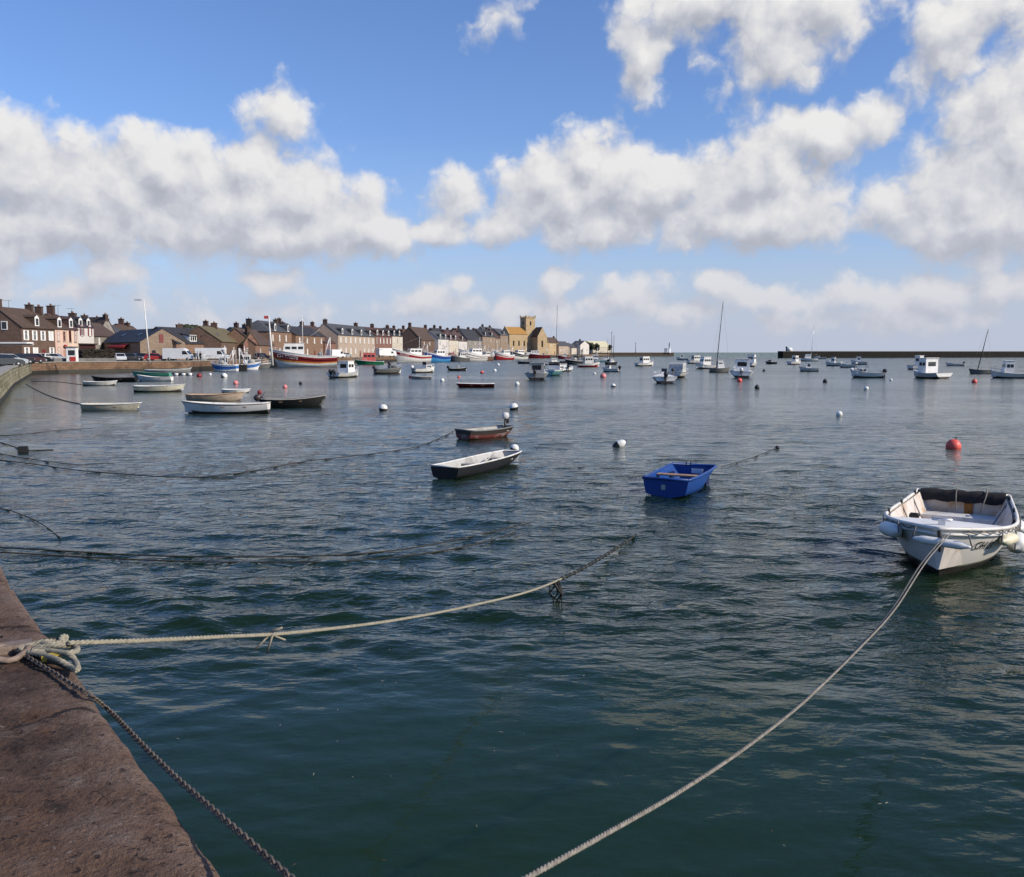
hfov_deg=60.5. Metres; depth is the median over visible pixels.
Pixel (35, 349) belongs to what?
window
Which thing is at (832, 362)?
motor boat
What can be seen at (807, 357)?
sailing boat
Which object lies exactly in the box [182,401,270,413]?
rowing boat
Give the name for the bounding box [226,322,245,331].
stone house
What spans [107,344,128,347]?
awning
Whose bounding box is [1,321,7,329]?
window
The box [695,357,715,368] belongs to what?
motor boat
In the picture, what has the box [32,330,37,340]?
window
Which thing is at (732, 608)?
water
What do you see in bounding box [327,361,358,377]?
motor boat
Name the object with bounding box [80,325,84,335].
window
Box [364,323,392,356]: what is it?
stone house
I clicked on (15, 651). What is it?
old rope
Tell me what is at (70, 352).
window
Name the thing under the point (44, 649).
mooring rope
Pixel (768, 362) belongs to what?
motor boat
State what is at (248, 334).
stone house
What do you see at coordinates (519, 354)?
fishing trawler
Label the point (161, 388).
rowing boat
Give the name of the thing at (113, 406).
skiff
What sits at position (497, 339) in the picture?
stone house
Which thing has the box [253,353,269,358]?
parked car
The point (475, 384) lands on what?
rowing boat
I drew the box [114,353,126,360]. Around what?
parked car
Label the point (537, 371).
motor boat
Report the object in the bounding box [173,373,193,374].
floating boom
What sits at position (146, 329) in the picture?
lamp post
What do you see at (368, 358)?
fishing boat
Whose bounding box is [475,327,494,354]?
stone house
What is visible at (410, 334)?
stone house
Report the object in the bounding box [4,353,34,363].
parked car
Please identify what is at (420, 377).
tender
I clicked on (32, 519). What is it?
mooring rope
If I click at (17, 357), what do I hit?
parked car
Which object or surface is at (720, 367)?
sailing boat
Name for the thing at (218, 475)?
mooring rope
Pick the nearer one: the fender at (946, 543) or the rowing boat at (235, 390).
the fender at (946, 543)
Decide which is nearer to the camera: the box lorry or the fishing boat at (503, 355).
the box lorry
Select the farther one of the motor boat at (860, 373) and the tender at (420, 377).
the motor boat at (860, 373)
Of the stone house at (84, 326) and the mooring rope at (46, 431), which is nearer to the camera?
the mooring rope at (46, 431)
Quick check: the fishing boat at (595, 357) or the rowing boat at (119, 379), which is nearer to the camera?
the rowing boat at (119, 379)
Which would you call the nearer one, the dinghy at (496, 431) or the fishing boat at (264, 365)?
the dinghy at (496, 431)
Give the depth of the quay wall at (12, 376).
83.72 m
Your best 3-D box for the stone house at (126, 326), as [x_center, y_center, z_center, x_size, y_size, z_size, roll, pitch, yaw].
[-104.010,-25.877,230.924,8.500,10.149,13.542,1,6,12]
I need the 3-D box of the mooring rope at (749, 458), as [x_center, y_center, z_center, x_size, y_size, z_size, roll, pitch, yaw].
[7.858,0.586,28.560,0.122,0.021,6.110,3,7,32]
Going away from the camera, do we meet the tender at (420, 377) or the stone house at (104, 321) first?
the tender at (420, 377)
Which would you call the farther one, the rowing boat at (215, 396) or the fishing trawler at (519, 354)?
the fishing trawler at (519, 354)
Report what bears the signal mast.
on the ground
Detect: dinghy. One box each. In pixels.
[430,450,521,478]
[454,412,513,439]
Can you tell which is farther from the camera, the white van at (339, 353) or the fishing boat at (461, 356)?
the fishing boat at (461, 356)
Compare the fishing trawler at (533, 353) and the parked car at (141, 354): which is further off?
the fishing trawler at (533, 353)
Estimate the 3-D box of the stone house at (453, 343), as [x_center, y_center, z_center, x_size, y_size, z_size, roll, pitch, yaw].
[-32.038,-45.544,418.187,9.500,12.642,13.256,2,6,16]
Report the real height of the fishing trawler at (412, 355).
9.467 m
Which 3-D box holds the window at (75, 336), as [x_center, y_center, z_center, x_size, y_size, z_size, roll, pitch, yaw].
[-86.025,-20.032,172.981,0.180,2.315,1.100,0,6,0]
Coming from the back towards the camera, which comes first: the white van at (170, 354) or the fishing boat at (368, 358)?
the fishing boat at (368, 358)
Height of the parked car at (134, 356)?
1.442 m
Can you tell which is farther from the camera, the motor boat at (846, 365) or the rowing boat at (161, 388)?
the motor boat at (846, 365)
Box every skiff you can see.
[79,402,141,409]
[132,371,171,376]
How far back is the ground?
171.95 m
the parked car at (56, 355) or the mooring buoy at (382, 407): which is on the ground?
the parked car at (56, 355)
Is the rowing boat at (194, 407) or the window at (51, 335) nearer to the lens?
the rowing boat at (194, 407)
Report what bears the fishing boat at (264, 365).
on the water
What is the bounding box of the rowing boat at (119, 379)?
[91,376,138,381]
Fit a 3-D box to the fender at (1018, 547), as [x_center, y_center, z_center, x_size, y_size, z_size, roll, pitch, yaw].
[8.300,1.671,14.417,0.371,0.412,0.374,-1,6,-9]
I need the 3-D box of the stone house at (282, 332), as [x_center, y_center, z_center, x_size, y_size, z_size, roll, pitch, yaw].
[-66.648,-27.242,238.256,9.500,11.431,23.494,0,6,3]
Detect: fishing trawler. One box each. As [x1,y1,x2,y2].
[268,318,336,366]
[392,337,431,361]
[458,338,487,360]
[510,346,528,358]
[525,344,549,357]
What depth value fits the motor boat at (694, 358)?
261.69 m
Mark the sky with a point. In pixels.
(851, 172)
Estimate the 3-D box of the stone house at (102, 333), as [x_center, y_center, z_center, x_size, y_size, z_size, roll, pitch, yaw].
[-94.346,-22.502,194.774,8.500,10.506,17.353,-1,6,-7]
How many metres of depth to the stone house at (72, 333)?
171.13 m
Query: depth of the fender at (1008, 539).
13.57 m
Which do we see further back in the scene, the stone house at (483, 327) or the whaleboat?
the stone house at (483, 327)
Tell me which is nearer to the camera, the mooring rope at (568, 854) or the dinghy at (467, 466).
the mooring rope at (568, 854)
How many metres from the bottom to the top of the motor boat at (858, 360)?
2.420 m
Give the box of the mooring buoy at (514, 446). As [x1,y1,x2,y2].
[510,443,518,449]
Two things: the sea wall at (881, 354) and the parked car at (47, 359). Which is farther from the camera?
the sea wall at (881, 354)
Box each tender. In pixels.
[411,376,430,378]
[642,460,716,497]
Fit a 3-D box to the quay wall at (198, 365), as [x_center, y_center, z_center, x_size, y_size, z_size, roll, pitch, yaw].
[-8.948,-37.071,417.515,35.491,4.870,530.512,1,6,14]
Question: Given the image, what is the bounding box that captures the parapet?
[53,358,116,361]
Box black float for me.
[17,446,53,451]
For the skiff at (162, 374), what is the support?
on the water
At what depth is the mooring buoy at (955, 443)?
31.20 m
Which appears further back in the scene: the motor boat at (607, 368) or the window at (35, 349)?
the window at (35, 349)
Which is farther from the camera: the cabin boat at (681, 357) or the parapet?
the cabin boat at (681, 357)
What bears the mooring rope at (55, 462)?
on the water
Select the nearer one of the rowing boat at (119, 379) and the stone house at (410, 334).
the rowing boat at (119, 379)
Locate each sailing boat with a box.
[545,309,561,364]
[605,339,616,364]
[709,305,729,371]
[800,329,817,360]
[968,329,990,373]
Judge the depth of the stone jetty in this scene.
691.75 m
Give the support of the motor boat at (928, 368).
on the water
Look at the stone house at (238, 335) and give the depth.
205.39 m
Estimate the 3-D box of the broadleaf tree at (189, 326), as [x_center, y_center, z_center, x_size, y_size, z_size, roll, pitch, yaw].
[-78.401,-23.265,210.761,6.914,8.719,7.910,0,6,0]
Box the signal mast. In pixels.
[264,316,273,364]
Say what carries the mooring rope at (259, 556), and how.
on the water
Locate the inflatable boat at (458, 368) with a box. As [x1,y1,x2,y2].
[447,364,466,370]
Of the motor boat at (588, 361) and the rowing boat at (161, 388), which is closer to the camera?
the rowing boat at (161, 388)
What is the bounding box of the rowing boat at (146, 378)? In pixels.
[136,374,173,380]
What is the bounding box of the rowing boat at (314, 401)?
[253,393,325,406]
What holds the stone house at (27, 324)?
on the ground
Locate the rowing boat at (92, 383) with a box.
[82,380,117,385]
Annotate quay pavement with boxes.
[0,566,219,876]
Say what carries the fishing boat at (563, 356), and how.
on the water
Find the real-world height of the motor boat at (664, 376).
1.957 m
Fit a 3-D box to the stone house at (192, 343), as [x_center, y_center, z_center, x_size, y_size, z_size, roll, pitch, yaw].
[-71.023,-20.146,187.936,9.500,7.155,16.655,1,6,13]
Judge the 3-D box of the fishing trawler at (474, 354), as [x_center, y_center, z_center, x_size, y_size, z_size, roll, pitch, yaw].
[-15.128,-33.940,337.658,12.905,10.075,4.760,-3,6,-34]
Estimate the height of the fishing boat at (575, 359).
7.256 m
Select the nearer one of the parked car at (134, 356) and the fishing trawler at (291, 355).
the parked car at (134, 356)
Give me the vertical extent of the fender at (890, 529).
0.338 m
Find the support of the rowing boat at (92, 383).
on the water
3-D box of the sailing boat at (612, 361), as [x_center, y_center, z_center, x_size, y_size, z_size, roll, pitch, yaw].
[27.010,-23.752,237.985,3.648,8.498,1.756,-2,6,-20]
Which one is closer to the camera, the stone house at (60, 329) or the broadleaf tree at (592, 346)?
the stone house at (60, 329)
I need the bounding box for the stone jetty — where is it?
[589,353,673,356]
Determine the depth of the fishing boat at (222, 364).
160.12 m
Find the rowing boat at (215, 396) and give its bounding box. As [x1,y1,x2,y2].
[185,392,243,400]
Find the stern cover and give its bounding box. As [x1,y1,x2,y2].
[920,487,1005,512]
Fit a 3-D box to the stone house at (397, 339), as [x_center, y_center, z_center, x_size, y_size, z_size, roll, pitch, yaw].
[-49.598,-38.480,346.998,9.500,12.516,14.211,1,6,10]
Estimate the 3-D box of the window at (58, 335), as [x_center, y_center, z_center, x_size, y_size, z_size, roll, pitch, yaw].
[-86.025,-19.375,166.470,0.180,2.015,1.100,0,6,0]
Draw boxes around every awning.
[0,342,33,344]
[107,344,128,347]
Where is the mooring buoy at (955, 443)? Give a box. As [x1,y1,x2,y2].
[945,437,960,448]
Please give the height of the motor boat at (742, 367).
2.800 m
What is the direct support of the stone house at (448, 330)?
on the ground
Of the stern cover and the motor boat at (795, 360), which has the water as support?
the motor boat at (795, 360)
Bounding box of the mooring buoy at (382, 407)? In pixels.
[379,404,386,410]
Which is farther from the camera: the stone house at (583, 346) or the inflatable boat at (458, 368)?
the stone house at (583, 346)
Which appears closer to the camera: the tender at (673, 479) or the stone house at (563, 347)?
the tender at (673, 479)
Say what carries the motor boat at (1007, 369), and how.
on the water
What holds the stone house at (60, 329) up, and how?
on the ground
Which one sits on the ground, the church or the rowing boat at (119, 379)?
the church
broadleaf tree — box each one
[183,324,197,327]
[588,342,595,350]
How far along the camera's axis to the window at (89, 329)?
178.97 m
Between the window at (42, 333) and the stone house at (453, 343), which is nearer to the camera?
the window at (42, 333)
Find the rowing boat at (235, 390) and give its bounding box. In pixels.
[221,388,250,392]
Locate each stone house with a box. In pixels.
[0,299,55,353]
[34,304,67,356]
[45,304,78,346]
[60,311,96,349]
[73,312,114,349]
[89,313,115,332]
[102,328,186,359]
[113,321,135,329]
[114,317,123,324]
[151,327,204,359]
[189,321,237,359]
[202,320,217,327]
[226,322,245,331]
[227,328,274,358]
[239,327,258,358]
[241,317,291,350]
[279,321,324,355]
[298,321,316,329]
[316,318,374,356]
[318,331,335,355]
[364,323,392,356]
[381,325,402,350]
[401,322,434,354]
[428,324,441,330]
[428,331,448,355]
[440,327,456,331]
[441,329,457,355]
[449,329,467,351]
[458,327,482,350]
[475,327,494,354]
[478,324,492,329]
[488,329,500,350]
[491,328,508,351]
[547,336,559,353]
[557,341,568,353]
[568,344,576,353]
[572,341,588,353]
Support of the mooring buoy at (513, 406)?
on the water
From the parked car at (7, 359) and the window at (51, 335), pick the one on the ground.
the parked car at (7, 359)
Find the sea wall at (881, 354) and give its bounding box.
[778,351,1023,357]
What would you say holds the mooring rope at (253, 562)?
on the water
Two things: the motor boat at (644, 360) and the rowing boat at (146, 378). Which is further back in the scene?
the motor boat at (644, 360)
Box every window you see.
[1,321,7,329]
[23,330,28,340]
[24,347,29,352]
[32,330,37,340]
[33,347,37,352]
[40,331,45,340]
[48,331,53,340]
[57,331,60,341]
[68,350,74,354]
[74,331,77,342]
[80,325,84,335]
[88,325,91,335]
[159,334,163,342]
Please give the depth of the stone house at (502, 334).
515.56 m
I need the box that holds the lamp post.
[134,299,150,362]
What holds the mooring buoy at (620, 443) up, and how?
on the water
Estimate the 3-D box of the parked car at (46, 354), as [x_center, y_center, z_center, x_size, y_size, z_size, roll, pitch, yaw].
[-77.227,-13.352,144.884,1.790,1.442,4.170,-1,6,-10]
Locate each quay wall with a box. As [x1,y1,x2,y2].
[0,363,31,403]
[31,361,186,374]
[187,354,609,370]
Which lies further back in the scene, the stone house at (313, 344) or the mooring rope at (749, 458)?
the stone house at (313, 344)
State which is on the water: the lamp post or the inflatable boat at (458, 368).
the inflatable boat at (458, 368)
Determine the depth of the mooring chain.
3.28 m
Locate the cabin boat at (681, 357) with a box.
[676,355,687,359]
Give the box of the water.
[0,352,1023,876]
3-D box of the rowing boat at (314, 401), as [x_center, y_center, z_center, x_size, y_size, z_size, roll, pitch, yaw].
[-13.852,-2.307,54.832,4.441,1.209,1.553,-1,6,-9]
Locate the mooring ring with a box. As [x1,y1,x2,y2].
[0,638,31,663]
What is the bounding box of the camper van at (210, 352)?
[195,348,229,357]
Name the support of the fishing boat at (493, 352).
on the water
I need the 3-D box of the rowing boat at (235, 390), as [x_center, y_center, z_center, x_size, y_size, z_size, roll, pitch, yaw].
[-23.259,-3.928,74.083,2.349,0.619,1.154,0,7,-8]
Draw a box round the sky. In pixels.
[0,0,1023,351]
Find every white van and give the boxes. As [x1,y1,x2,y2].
[162,348,196,360]
[326,350,345,357]
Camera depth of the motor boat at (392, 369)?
137.30 m
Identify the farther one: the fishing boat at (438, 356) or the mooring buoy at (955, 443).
the fishing boat at (438, 356)
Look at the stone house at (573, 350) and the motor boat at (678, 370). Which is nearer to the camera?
the motor boat at (678, 370)
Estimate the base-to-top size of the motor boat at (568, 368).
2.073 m
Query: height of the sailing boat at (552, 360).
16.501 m
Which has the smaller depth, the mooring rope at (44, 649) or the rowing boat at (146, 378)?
the mooring rope at (44, 649)
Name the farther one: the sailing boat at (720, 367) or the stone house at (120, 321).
the stone house at (120, 321)
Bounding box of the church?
[503,315,548,354]
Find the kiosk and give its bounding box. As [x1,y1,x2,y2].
[66,347,78,361]
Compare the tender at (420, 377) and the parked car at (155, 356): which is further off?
the parked car at (155, 356)
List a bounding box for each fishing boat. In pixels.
[210,346,238,370]
[237,346,260,369]
[252,351,270,367]
[353,345,383,364]
[423,343,450,361]
[450,344,469,360]
[482,345,493,360]
[485,344,502,359]
[493,344,514,359]
[557,351,570,358]
[564,342,582,363]
[593,348,606,361]
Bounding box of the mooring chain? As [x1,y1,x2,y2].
[23,654,294,876]
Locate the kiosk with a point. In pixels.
(71, 353)
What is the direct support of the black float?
on the water
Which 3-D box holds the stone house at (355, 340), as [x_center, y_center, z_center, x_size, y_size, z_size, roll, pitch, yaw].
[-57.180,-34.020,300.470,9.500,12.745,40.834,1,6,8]
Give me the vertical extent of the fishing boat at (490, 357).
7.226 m
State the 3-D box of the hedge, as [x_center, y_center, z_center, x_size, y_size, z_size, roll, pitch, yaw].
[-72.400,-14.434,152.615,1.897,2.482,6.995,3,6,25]
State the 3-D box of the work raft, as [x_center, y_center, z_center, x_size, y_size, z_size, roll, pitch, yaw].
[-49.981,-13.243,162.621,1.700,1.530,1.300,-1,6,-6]
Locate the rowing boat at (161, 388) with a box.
[133,384,184,391]
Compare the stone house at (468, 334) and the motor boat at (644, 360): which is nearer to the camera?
the motor boat at (644, 360)
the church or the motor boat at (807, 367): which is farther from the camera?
the church
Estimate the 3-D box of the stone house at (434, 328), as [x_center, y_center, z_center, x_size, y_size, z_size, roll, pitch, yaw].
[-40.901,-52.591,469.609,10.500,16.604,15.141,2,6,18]
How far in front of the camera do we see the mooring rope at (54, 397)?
64.52 m
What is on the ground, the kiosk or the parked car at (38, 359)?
the parked car at (38, 359)
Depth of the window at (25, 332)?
155.53 m
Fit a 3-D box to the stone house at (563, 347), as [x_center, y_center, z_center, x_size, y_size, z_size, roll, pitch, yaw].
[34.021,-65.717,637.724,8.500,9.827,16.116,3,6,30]
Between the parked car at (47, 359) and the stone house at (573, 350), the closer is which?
the parked car at (47, 359)
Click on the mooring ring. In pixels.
(6, 648)
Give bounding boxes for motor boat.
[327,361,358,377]
[372,362,401,373]
[411,362,434,372]
[525,362,548,379]
[545,362,563,375]
[559,361,572,371]
[577,356,599,366]
[602,362,620,371]
[634,356,653,365]
[652,369,676,383]
[668,363,688,377]
[686,355,700,363]
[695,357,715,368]
[730,358,753,377]
[747,354,756,366]
[765,358,776,363]
[786,356,800,364]
[799,363,818,370]
[825,357,841,365]
[839,361,857,367]
[851,357,866,364]
[851,365,886,377]
[907,355,924,369]
[913,358,952,378]
[945,361,964,365]
[990,360,1023,377]
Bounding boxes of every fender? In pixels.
[879,516,901,537]
[911,526,972,549]
[999,526,1018,545]
[1007,526,1023,552]
[1017,514,1023,532]
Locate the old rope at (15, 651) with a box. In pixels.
[11,637,71,671]
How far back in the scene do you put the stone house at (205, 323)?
244.85 m
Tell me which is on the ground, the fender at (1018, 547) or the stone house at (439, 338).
the stone house at (439, 338)
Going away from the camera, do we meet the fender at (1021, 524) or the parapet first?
the fender at (1021, 524)
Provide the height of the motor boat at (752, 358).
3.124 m
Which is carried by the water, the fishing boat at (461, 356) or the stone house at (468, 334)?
the fishing boat at (461, 356)
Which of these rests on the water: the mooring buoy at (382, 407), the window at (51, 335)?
the mooring buoy at (382, 407)
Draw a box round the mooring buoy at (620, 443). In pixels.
[612,440,625,445]
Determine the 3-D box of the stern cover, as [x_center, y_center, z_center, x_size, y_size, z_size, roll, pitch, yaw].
[8.727,1.172,17.029,1.487,0.427,0.490,3,7,31]
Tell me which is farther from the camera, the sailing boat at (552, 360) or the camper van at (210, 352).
the sailing boat at (552, 360)
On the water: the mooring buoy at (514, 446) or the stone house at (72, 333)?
the mooring buoy at (514, 446)
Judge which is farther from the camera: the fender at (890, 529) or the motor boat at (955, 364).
the motor boat at (955, 364)
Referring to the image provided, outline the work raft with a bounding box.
[239,363,246,370]
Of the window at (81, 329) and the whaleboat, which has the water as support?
the whaleboat
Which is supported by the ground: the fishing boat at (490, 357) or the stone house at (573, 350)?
the stone house at (573, 350)
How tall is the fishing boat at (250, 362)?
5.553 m
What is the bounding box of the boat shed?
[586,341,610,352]
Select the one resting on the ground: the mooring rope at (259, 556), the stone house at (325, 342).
the stone house at (325, 342)
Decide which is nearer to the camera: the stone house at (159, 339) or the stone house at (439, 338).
the stone house at (159, 339)
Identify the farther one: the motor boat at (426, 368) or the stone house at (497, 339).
the stone house at (497, 339)
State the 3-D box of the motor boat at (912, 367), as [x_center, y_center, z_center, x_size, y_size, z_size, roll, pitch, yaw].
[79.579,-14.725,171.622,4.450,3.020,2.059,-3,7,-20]
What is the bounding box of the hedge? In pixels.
[78,349,114,357]
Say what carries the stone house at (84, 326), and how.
on the ground
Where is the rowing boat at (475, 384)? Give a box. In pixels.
[456,383,494,386]
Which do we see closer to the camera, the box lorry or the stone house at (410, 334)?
the box lorry
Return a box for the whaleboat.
[144,367,191,373]
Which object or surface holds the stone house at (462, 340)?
on the ground
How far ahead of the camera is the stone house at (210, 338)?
190.23 m
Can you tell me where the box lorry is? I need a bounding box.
[376,348,396,356]
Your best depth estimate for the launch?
13.82 m
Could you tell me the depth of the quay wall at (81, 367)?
147.96 m
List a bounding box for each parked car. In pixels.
[0,354,24,365]
[0,354,28,365]
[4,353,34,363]
[17,353,44,362]
[27,353,52,361]
[35,353,53,361]
[49,353,65,361]
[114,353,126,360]
[124,353,143,360]
[135,353,153,360]
[143,353,165,360]
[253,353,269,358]
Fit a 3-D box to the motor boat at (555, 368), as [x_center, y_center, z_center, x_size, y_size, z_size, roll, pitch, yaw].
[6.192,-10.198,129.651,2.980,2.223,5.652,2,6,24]
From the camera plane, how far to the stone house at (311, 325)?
317.01 m
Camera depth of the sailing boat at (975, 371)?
138.71 m
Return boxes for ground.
[0,359,238,366]
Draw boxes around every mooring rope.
[0,428,92,435]
[0,453,105,464]
[0,508,60,537]
[0,522,531,557]
[0,532,514,562]
[1,431,453,477]
[17,534,635,672]
[26,384,80,403]
[521,533,950,876]
[721,448,775,466]
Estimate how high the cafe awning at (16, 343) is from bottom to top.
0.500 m
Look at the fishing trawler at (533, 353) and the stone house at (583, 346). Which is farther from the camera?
the stone house at (583, 346)
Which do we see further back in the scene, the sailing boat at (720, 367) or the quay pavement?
the sailing boat at (720, 367)
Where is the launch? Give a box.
[883,488,1018,574]
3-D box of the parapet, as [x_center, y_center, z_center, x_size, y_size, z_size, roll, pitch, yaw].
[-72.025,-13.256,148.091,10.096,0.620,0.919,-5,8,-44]
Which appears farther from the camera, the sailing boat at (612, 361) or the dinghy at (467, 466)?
the sailing boat at (612, 361)
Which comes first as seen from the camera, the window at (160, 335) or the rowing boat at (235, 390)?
the rowing boat at (235, 390)
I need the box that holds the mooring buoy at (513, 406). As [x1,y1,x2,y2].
[509,401,517,409]

